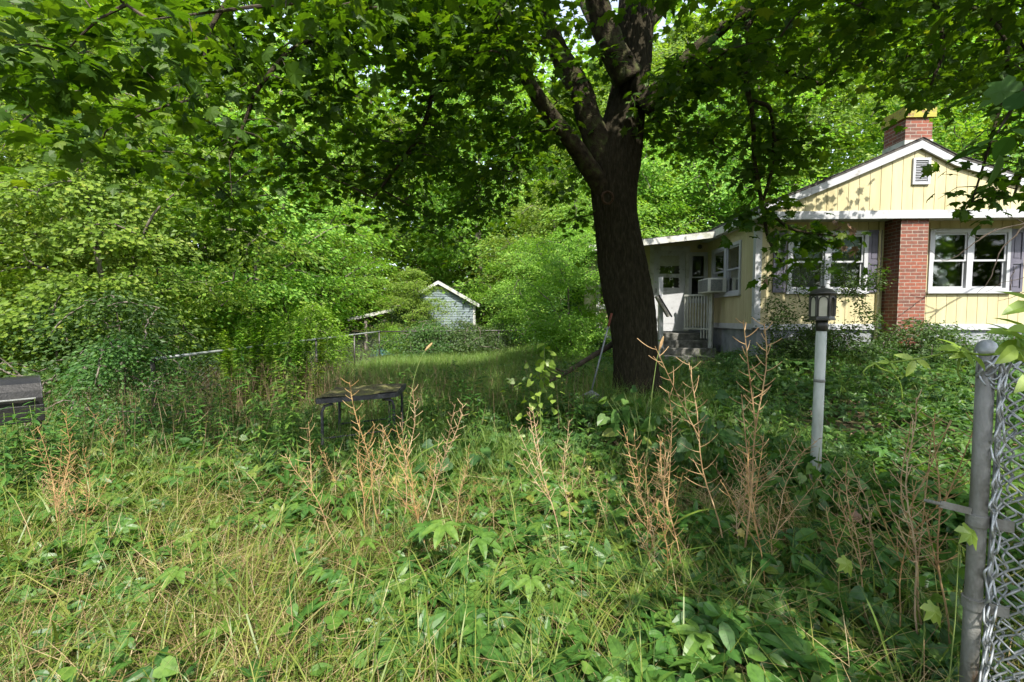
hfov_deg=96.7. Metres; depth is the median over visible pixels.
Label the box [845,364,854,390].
tall weed
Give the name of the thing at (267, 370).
tall weed
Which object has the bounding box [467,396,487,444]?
tall weed
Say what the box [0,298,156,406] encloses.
bush
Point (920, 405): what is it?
tall weed
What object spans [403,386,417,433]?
tall weed
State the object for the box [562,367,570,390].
tall weed
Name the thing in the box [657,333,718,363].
concrete steps
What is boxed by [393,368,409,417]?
tall weed
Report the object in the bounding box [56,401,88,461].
tall weed
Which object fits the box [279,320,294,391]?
tall weed
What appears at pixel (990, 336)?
bush
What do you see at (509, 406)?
tall weed
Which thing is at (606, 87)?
woodland tree
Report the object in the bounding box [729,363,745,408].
tall weed
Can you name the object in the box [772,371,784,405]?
tall weed
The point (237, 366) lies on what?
tall weed
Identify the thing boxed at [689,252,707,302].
window
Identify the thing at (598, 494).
dry stalk
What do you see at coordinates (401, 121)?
woodland tree
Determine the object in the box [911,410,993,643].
dry stalk
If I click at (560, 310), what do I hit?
bush
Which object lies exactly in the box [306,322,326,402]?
tall weed
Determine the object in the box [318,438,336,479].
tall weed
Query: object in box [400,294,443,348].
bush
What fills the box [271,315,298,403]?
tall weed
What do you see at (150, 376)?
tall weed
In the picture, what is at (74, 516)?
dry stalk
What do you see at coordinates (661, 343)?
seed grass
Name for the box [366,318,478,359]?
bush
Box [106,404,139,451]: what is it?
tall weed
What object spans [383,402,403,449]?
tall weed
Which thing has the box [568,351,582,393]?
tall weed
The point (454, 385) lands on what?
tall weed
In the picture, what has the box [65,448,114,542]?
dry stalk
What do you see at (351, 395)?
dry stalk
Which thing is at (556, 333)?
woodland tree
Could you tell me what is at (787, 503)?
dry stalk
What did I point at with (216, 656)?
grass
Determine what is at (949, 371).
tall weed
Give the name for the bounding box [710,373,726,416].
tall weed
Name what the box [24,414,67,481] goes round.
tall weed
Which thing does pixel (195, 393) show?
tall weed
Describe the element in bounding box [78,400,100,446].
tall weed
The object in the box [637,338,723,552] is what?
dry stalk
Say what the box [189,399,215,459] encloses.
tall weed
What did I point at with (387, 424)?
tall weed
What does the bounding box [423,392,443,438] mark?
tall weed
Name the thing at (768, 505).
dry stalk
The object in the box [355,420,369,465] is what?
tall weed
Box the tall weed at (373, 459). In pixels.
[367,447,377,472]
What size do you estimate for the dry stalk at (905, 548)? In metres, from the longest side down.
0.920 x 0.278 x 0.177 m
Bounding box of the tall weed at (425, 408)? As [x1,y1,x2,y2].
[416,405,432,449]
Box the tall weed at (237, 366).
[232,334,241,408]
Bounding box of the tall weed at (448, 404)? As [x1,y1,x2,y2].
[431,376,454,440]
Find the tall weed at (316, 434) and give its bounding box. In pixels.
[307,420,322,455]
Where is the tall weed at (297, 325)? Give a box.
[288,318,302,392]
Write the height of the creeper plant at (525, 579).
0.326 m
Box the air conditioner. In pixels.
[698,278,726,293]
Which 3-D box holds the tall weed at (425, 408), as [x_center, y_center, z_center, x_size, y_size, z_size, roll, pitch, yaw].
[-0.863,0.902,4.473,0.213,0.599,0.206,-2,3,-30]
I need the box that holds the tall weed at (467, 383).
[461,366,480,420]
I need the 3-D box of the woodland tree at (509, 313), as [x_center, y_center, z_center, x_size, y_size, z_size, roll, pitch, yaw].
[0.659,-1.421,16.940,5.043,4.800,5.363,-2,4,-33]
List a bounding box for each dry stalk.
[26,425,76,532]
[33,475,58,507]
[43,468,80,523]
[43,474,79,539]
[46,473,71,520]
[54,410,79,508]
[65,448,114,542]
[88,407,118,473]
[281,415,342,553]
[317,446,346,504]
[341,378,383,539]
[353,421,385,528]
[363,423,389,526]
[368,425,426,571]
[394,385,420,513]
[411,455,433,518]
[422,398,467,522]
[453,479,475,538]
[455,443,473,520]
[512,407,557,526]
[558,419,586,530]
[590,468,609,522]
[615,479,659,570]
[617,425,664,546]
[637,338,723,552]
[637,434,683,561]
[637,514,659,568]
[649,469,690,582]
[651,388,680,548]
[710,444,763,537]
[719,434,769,584]
[728,471,747,538]
[729,317,781,547]
[732,459,769,533]
[733,426,822,535]
[761,491,781,580]
[768,496,788,545]
[772,443,822,539]
[772,485,794,523]
[817,454,883,593]
[819,479,870,607]
[829,462,871,629]
[869,416,951,626]
[871,468,970,635]
[888,388,933,633]
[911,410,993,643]
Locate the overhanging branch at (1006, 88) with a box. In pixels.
[946,75,1023,188]
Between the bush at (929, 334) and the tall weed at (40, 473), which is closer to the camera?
the tall weed at (40, 473)
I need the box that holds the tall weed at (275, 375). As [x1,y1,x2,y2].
[268,312,286,407]
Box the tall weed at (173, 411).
[161,386,189,434]
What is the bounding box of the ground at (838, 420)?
[0,310,1023,681]
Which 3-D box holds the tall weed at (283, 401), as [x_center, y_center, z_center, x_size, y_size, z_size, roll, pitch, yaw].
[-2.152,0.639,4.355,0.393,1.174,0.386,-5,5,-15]
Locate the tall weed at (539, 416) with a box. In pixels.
[530,395,547,429]
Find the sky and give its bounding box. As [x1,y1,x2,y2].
[4,0,1023,276]
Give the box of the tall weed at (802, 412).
[788,371,809,421]
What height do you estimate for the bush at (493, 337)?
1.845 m
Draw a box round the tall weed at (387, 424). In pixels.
[378,408,394,450]
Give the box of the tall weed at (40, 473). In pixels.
[28,443,58,492]
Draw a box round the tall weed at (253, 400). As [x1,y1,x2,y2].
[231,353,282,457]
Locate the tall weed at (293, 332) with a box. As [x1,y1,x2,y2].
[291,327,304,393]
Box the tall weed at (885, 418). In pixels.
[876,400,895,436]
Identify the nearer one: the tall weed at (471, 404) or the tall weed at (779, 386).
the tall weed at (471, 404)
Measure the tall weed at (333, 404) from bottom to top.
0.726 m
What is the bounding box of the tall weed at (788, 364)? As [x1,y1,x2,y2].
[782,351,792,381]
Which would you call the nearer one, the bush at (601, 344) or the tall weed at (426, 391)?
the tall weed at (426, 391)
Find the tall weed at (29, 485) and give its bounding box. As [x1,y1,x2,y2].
[12,439,44,498]
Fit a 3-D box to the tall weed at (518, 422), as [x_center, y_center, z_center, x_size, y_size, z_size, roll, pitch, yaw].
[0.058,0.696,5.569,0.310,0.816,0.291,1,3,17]
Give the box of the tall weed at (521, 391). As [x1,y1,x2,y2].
[514,366,528,415]
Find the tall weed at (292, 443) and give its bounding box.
[280,402,301,456]
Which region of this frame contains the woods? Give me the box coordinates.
[1,0,1023,335]
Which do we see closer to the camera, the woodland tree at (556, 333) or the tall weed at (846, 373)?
the tall weed at (846, 373)
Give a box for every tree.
[0,0,197,358]
[0,0,252,367]
[0,0,1023,404]
[0,3,234,270]
[0,47,368,404]
[26,6,346,365]
[46,98,419,380]
[189,86,384,319]
[194,122,381,355]
[199,64,359,307]
[245,170,403,346]
[248,62,456,339]
[336,112,485,330]
[355,268,461,350]
[367,157,512,336]
[390,47,586,335]
[447,177,567,323]
[454,238,572,350]
[455,178,591,339]
[457,220,660,360]
[491,177,670,337]
[504,39,724,266]
[505,87,650,228]
[534,134,723,280]
[637,30,861,237]
[643,10,804,234]
[686,12,1012,224]
[776,15,1023,194]
[875,41,991,157]
[933,45,1023,164]
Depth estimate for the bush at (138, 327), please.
7.37 m
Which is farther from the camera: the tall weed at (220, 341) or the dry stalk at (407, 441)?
the tall weed at (220, 341)
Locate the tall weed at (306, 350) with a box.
[294,324,312,402]
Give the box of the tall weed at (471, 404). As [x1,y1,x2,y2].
[462,378,483,432]
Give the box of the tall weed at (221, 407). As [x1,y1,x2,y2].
[209,380,232,435]
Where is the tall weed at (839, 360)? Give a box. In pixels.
[832,347,845,384]
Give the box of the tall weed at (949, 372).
[942,359,954,383]
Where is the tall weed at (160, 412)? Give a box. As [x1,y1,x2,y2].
[150,395,169,435]
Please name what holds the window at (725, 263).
in the yellow house
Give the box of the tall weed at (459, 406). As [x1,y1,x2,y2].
[446,376,470,444]
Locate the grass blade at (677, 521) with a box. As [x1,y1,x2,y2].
[649,509,738,555]
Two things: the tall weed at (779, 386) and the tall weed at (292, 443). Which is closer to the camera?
the tall weed at (292, 443)
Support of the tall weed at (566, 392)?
on the ground at (838, 420)
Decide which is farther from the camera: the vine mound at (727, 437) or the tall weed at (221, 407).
the tall weed at (221, 407)
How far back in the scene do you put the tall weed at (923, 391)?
5.82 m
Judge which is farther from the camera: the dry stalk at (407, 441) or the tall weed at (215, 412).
the tall weed at (215, 412)
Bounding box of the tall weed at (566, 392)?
[555,361,572,401]
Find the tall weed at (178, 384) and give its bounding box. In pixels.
[164,360,191,414]
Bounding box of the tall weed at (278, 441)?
[270,411,286,459]
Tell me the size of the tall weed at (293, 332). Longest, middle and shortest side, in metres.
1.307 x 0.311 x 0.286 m
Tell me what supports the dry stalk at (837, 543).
on the ground at (838, 420)
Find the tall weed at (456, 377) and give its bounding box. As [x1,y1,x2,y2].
[451,358,464,400]
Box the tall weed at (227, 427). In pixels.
[212,399,236,447]
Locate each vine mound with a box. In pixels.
[412,424,515,488]
[589,385,701,476]
[645,389,768,495]
[750,439,872,541]
[849,533,1023,678]
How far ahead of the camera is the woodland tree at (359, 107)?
23.40 m
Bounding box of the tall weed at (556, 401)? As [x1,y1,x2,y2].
[550,381,563,422]
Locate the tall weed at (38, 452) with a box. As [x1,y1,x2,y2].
[14,422,58,494]
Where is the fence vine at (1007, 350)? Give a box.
[863,291,1023,399]
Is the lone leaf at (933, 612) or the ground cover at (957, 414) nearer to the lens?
the lone leaf at (933, 612)
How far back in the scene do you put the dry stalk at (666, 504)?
2.29 m
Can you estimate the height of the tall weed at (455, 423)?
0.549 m
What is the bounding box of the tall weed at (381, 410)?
[370,398,385,428]
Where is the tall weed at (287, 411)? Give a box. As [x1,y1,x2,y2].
[274,365,305,457]
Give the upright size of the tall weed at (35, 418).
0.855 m
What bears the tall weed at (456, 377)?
on the ground at (838, 420)
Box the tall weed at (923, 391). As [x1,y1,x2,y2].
[918,377,931,412]
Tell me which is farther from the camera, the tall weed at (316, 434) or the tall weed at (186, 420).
the tall weed at (186, 420)
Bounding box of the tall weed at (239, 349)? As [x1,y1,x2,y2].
[230,320,250,406]
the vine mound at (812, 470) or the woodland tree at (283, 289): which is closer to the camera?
the vine mound at (812, 470)
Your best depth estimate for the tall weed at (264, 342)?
7.09 m
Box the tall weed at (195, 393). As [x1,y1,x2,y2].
[181,368,211,429]
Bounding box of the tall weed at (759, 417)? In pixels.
[756,405,763,433]
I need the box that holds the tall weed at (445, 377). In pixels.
[438,363,451,390]
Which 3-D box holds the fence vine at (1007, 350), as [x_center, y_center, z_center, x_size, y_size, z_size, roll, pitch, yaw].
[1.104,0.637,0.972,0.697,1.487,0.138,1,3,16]
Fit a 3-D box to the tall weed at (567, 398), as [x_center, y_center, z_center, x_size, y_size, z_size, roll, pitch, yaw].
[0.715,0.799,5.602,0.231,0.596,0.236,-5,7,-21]
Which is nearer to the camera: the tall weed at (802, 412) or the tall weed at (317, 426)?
the tall weed at (317, 426)
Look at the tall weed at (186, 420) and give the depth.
4.39 m
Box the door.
[654,250,685,330]
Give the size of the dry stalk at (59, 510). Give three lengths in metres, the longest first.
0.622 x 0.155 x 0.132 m
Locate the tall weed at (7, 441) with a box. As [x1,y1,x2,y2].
[0,415,28,497]
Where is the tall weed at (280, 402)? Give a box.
[267,381,304,456]
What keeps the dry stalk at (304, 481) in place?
on the ground at (838, 420)
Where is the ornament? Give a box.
[933,269,948,285]
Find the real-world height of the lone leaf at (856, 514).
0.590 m
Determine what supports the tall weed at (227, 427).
on the ground at (838, 420)
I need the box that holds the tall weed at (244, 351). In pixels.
[239,328,254,396]
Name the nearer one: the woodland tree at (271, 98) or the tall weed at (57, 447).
the tall weed at (57, 447)
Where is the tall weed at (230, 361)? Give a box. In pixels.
[224,342,233,396]
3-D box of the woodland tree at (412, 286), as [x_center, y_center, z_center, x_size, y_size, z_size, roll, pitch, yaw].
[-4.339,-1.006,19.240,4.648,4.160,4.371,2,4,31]
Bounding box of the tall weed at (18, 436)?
[0,403,43,494]
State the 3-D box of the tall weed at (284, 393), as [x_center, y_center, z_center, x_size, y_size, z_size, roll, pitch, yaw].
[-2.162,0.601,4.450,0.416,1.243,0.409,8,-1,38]
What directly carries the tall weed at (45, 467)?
on the ground at (838, 420)
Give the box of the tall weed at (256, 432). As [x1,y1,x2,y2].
[246,393,274,463]
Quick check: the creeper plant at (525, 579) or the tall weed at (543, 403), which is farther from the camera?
the tall weed at (543, 403)
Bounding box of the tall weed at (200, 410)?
[189,394,212,446]
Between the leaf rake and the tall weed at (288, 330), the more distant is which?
the tall weed at (288, 330)
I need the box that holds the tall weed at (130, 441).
[116,418,142,477]
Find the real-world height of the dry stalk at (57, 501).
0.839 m
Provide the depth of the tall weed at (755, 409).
5.20 m
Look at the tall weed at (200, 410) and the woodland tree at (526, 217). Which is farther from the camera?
the woodland tree at (526, 217)
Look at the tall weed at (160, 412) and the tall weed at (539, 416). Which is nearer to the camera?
the tall weed at (160, 412)
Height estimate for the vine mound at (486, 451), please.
0.595 m
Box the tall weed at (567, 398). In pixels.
[562,384,574,422]
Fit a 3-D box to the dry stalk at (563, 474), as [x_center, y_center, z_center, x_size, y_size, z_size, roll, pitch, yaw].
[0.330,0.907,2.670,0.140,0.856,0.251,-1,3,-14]
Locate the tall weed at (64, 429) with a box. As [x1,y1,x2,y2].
[54,410,82,461]
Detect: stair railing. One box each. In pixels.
[655,277,672,357]
[684,293,713,347]
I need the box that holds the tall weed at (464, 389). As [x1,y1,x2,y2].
[459,371,468,400]
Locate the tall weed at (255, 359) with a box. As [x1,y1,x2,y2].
[248,324,266,398]
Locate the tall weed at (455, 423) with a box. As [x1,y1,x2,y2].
[447,405,461,443]
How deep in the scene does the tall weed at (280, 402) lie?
4.04 m
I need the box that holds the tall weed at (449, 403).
[441,390,454,426]
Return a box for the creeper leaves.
[0,436,1023,681]
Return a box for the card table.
[316,383,405,447]
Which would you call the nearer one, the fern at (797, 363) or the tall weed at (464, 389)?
the tall weed at (464, 389)
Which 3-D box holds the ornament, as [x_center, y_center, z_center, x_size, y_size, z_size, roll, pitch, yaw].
[9.045,-1.320,9.652,0.379,0.405,0.236,0,3,0]
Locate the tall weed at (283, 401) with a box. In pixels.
[269,346,308,451]
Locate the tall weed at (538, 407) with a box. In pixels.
[530,379,548,434]
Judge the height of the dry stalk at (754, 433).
1.465 m
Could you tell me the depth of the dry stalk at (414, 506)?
2.40 m
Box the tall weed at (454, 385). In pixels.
[448,368,460,408]
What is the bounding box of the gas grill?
[0,375,44,459]
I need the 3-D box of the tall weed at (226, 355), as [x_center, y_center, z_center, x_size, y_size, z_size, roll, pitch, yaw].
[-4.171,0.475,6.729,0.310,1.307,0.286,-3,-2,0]
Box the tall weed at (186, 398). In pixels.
[176,372,197,428]
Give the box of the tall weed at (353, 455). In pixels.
[348,442,358,476]
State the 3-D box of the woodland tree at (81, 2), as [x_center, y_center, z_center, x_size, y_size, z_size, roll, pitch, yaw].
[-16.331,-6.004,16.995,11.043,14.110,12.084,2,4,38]
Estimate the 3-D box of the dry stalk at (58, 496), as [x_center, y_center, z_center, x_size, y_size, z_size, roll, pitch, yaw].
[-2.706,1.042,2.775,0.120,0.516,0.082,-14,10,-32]
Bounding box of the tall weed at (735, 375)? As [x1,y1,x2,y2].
[731,365,738,386]
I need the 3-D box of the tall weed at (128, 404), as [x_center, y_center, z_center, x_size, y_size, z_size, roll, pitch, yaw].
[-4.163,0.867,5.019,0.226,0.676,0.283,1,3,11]
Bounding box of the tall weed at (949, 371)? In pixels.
[942,353,960,390]
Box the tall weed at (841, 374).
[837,363,847,388]
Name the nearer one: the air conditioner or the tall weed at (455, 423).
the tall weed at (455, 423)
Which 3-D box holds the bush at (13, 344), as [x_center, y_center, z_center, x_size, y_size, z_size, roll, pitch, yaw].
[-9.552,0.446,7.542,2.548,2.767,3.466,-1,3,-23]
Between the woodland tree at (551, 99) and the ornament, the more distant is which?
the woodland tree at (551, 99)
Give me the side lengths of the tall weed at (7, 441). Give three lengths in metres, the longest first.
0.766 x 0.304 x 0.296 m
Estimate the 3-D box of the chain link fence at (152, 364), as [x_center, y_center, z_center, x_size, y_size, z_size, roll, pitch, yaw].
[-2.865,0.371,12.702,5.548,1.206,13.466,2,4,35]
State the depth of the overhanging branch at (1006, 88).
2.07 m
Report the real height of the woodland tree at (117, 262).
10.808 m
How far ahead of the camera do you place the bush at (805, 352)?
8.73 m
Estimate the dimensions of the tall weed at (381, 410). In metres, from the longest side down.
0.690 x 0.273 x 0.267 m
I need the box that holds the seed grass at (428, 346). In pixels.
[394,343,431,548]
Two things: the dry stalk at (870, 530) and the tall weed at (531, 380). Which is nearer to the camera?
the dry stalk at (870, 530)
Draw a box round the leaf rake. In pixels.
[581,313,612,398]
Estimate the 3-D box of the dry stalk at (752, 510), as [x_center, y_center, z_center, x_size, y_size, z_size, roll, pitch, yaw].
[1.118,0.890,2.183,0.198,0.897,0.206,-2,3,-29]
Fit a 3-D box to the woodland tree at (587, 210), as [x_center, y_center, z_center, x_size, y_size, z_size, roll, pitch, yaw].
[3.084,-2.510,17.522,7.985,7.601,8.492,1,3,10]
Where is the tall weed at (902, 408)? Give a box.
[895,390,913,426]
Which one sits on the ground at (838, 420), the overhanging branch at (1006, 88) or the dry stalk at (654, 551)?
the dry stalk at (654, 551)
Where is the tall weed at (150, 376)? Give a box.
[140,370,165,430]
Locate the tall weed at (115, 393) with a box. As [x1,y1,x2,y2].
[106,383,125,410]
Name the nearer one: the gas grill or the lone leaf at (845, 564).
the lone leaf at (845, 564)
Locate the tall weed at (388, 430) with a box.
[381,427,394,467]
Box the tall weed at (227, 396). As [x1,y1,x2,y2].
[215,373,243,425]
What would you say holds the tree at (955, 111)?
on the ground at (838, 420)
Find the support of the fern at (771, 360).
on the ground at (838, 420)
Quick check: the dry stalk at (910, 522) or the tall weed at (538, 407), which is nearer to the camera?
the dry stalk at (910, 522)
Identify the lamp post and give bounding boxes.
[808,285,837,479]
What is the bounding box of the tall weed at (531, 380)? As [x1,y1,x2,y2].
[525,369,536,394]
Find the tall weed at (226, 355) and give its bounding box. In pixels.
[221,329,237,409]
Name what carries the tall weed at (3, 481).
on the ground at (838, 420)
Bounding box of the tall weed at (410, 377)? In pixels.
[403,368,419,394]
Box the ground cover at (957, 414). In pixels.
[0,341,1023,523]
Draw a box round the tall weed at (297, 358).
[290,317,309,406]
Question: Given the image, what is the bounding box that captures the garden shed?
[348,281,482,349]
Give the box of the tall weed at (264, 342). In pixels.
[257,320,274,396]
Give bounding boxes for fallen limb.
[544,341,611,385]
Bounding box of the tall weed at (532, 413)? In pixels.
[526,391,538,428]
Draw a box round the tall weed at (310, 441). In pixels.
[303,421,318,462]
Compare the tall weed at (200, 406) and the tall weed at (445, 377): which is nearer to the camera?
the tall weed at (200, 406)
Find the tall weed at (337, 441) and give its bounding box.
[329,426,342,464]
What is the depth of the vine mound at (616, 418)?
4.26 m
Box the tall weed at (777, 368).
[772,358,782,385]
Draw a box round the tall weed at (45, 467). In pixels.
[30,444,64,501]
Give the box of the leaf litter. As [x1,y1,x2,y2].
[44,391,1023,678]
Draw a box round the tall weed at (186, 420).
[170,398,193,450]
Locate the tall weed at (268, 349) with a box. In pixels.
[263,324,277,401]
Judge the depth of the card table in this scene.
4.68 m
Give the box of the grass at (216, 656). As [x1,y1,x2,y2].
[0,422,1023,681]
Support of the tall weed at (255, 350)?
on the ground at (838, 420)
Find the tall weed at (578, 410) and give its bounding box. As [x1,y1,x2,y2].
[569,393,585,436]
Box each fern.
[747,367,793,375]
[749,357,812,364]
[788,359,814,369]
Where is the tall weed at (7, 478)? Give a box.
[0,427,26,499]
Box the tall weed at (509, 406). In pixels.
[498,372,517,420]
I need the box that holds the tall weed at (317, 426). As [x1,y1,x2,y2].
[307,401,320,445]
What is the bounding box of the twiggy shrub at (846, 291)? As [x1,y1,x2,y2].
[751,249,901,361]
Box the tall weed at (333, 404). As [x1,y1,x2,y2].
[326,380,340,431]
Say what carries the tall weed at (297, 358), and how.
on the ground at (838, 420)
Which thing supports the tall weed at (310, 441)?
on the ground at (838, 420)
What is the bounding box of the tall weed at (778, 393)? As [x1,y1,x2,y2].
[771,390,791,432]
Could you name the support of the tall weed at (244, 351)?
on the ground at (838, 420)
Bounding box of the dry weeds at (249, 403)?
[0,344,703,467]
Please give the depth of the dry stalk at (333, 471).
2.99 m
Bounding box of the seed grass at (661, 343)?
[644,336,663,531]
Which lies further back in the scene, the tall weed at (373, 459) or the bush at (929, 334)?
the bush at (929, 334)
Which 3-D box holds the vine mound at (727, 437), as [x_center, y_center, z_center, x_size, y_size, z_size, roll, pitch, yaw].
[1.578,0.818,3.720,0.890,0.924,0.890,0,3,0]
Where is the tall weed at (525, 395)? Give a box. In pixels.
[518,372,531,416]
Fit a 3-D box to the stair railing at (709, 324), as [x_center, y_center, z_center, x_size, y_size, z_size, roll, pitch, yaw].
[4.785,-0.313,11.719,0.090,1.807,0.785,-2,4,-37]
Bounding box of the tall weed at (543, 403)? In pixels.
[534,385,550,437]
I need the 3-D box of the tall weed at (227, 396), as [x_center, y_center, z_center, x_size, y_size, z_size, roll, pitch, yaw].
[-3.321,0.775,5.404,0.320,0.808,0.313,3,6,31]
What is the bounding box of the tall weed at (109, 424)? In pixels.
[88,408,115,466]
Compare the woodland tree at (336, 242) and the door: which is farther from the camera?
the woodland tree at (336, 242)
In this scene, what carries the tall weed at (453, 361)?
on the ground at (838, 420)
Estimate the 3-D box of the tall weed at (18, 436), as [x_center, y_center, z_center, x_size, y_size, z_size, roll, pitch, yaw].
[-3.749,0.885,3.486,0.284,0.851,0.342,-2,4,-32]
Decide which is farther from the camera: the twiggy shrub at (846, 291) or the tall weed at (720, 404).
the twiggy shrub at (846, 291)
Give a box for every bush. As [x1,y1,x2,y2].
[0,283,235,419]
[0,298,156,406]
[0,323,37,377]
[0,330,245,454]
[242,297,362,379]
[364,307,413,350]
[365,323,414,357]
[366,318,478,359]
[373,288,451,346]
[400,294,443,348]
[409,317,505,360]
[469,320,530,351]
[500,278,594,349]
[564,307,610,350]
[568,336,612,356]
[701,348,764,370]
[744,324,911,368]
[864,315,981,373]
[939,331,1023,362]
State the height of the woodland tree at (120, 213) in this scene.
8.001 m
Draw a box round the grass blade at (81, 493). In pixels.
[31,491,129,529]
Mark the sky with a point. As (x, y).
(614, 4)
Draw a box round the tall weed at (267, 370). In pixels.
[260,329,275,400]
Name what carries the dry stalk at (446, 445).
on the ground at (838, 420)
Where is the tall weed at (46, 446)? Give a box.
[30,424,69,481]
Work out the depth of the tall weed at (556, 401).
5.62 m
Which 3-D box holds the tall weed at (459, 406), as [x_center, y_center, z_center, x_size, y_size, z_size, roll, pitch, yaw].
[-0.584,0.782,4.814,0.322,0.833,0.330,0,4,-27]
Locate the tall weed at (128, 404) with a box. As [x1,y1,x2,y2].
[118,390,140,432]
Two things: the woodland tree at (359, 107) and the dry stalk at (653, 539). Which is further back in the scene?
the woodland tree at (359, 107)
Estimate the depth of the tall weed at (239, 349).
6.41 m
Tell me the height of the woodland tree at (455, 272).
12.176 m
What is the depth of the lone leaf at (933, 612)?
1.58 m
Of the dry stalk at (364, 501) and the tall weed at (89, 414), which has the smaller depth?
the dry stalk at (364, 501)
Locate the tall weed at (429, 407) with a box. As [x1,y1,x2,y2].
[425,393,433,429]
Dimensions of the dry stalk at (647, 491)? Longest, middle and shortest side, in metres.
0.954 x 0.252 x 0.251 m
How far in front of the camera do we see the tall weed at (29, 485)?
3.30 m
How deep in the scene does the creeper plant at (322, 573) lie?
2.18 m
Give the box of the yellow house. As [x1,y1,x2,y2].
[577,107,1023,359]
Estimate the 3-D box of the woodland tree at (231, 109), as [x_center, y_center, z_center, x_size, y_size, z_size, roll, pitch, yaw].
[-10.580,-5.261,16.457,9.770,13.336,9.667,2,4,36]
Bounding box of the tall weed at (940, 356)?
[933,339,946,371]
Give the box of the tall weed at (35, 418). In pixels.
[17,398,54,477]
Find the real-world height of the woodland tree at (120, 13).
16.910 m
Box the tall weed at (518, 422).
[506,367,526,425]
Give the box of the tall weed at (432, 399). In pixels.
[429,388,437,418]
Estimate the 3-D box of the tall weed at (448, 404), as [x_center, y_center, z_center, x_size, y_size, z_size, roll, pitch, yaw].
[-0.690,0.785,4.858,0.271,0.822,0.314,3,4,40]
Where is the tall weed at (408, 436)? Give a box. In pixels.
[399,414,416,463]
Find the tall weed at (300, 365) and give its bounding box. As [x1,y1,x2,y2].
[294,334,309,400]
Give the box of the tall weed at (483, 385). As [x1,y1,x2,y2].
[474,361,491,412]
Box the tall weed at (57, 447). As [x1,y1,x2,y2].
[37,425,80,486]
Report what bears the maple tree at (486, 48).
on the ground at (838, 420)
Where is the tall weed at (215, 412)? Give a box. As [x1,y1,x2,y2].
[205,393,225,443]
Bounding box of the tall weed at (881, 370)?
[874,353,889,385]
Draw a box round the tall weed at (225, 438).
[213,416,236,463]
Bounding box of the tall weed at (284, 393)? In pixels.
[269,338,307,448]
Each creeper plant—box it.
[155,560,241,609]
[156,458,218,496]
[283,480,350,529]
[303,537,381,591]
[407,517,502,579]
[497,566,575,617]
[524,521,597,584]
[589,456,634,488]
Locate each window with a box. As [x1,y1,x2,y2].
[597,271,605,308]
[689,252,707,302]
[711,240,741,297]
[785,230,868,293]
[926,228,1012,293]
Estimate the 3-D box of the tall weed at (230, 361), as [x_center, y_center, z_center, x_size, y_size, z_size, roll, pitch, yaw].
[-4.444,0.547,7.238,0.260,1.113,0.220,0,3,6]
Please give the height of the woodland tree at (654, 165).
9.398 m
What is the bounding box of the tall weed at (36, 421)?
[15,406,61,489]
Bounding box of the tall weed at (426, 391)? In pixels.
[421,375,431,410]
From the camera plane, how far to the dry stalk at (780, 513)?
2.54 m
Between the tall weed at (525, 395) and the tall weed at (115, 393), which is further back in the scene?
the tall weed at (525, 395)
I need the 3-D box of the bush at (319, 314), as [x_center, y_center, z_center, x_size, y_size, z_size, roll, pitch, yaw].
[-4.981,0.233,11.134,2.421,2.629,3.293,1,3,23]
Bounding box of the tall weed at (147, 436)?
[132,407,156,450]
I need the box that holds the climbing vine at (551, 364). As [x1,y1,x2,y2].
[500,343,564,443]
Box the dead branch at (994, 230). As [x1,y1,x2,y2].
[930,209,1023,300]
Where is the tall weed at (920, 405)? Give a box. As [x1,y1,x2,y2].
[908,375,927,422]
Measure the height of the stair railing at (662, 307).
2.207 m
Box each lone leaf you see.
[392,476,401,525]
[737,528,744,556]
[835,555,852,606]
[848,511,861,592]
[918,599,941,681]
[948,522,977,681]
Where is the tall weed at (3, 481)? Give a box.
[0,440,19,509]
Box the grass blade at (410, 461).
[377,439,504,521]
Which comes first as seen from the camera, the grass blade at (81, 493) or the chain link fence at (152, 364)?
the grass blade at (81, 493)
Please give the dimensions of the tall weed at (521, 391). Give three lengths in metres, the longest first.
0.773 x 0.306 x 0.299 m
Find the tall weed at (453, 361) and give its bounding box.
[448,358,464,395]
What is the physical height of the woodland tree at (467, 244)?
16.141 m
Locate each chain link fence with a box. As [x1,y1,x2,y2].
[149,330,534,410]
[924,339,1023,681]
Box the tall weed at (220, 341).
[215,333,228,402]
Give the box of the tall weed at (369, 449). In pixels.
[360,436,376,476]
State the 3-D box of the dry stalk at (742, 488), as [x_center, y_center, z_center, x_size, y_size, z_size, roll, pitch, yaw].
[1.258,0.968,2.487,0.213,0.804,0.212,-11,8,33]
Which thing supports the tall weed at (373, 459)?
on the ground at (838, 420)
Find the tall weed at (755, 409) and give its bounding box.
[748,398,762,434]
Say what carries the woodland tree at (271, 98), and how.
on the ground at (838, 420)
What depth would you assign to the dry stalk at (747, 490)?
2.70 m
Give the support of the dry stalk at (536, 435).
on the ground at (838, 420)
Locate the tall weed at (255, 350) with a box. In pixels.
[248,310,264,398]
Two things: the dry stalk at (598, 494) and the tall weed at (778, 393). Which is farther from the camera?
the tall weed at (778, 393)
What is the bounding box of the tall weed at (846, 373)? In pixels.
[840,357,855,397]
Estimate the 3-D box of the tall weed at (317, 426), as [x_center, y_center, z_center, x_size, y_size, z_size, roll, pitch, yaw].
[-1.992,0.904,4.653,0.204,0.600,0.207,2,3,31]
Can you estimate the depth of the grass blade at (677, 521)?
2.40 m
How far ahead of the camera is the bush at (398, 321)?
19.70 m

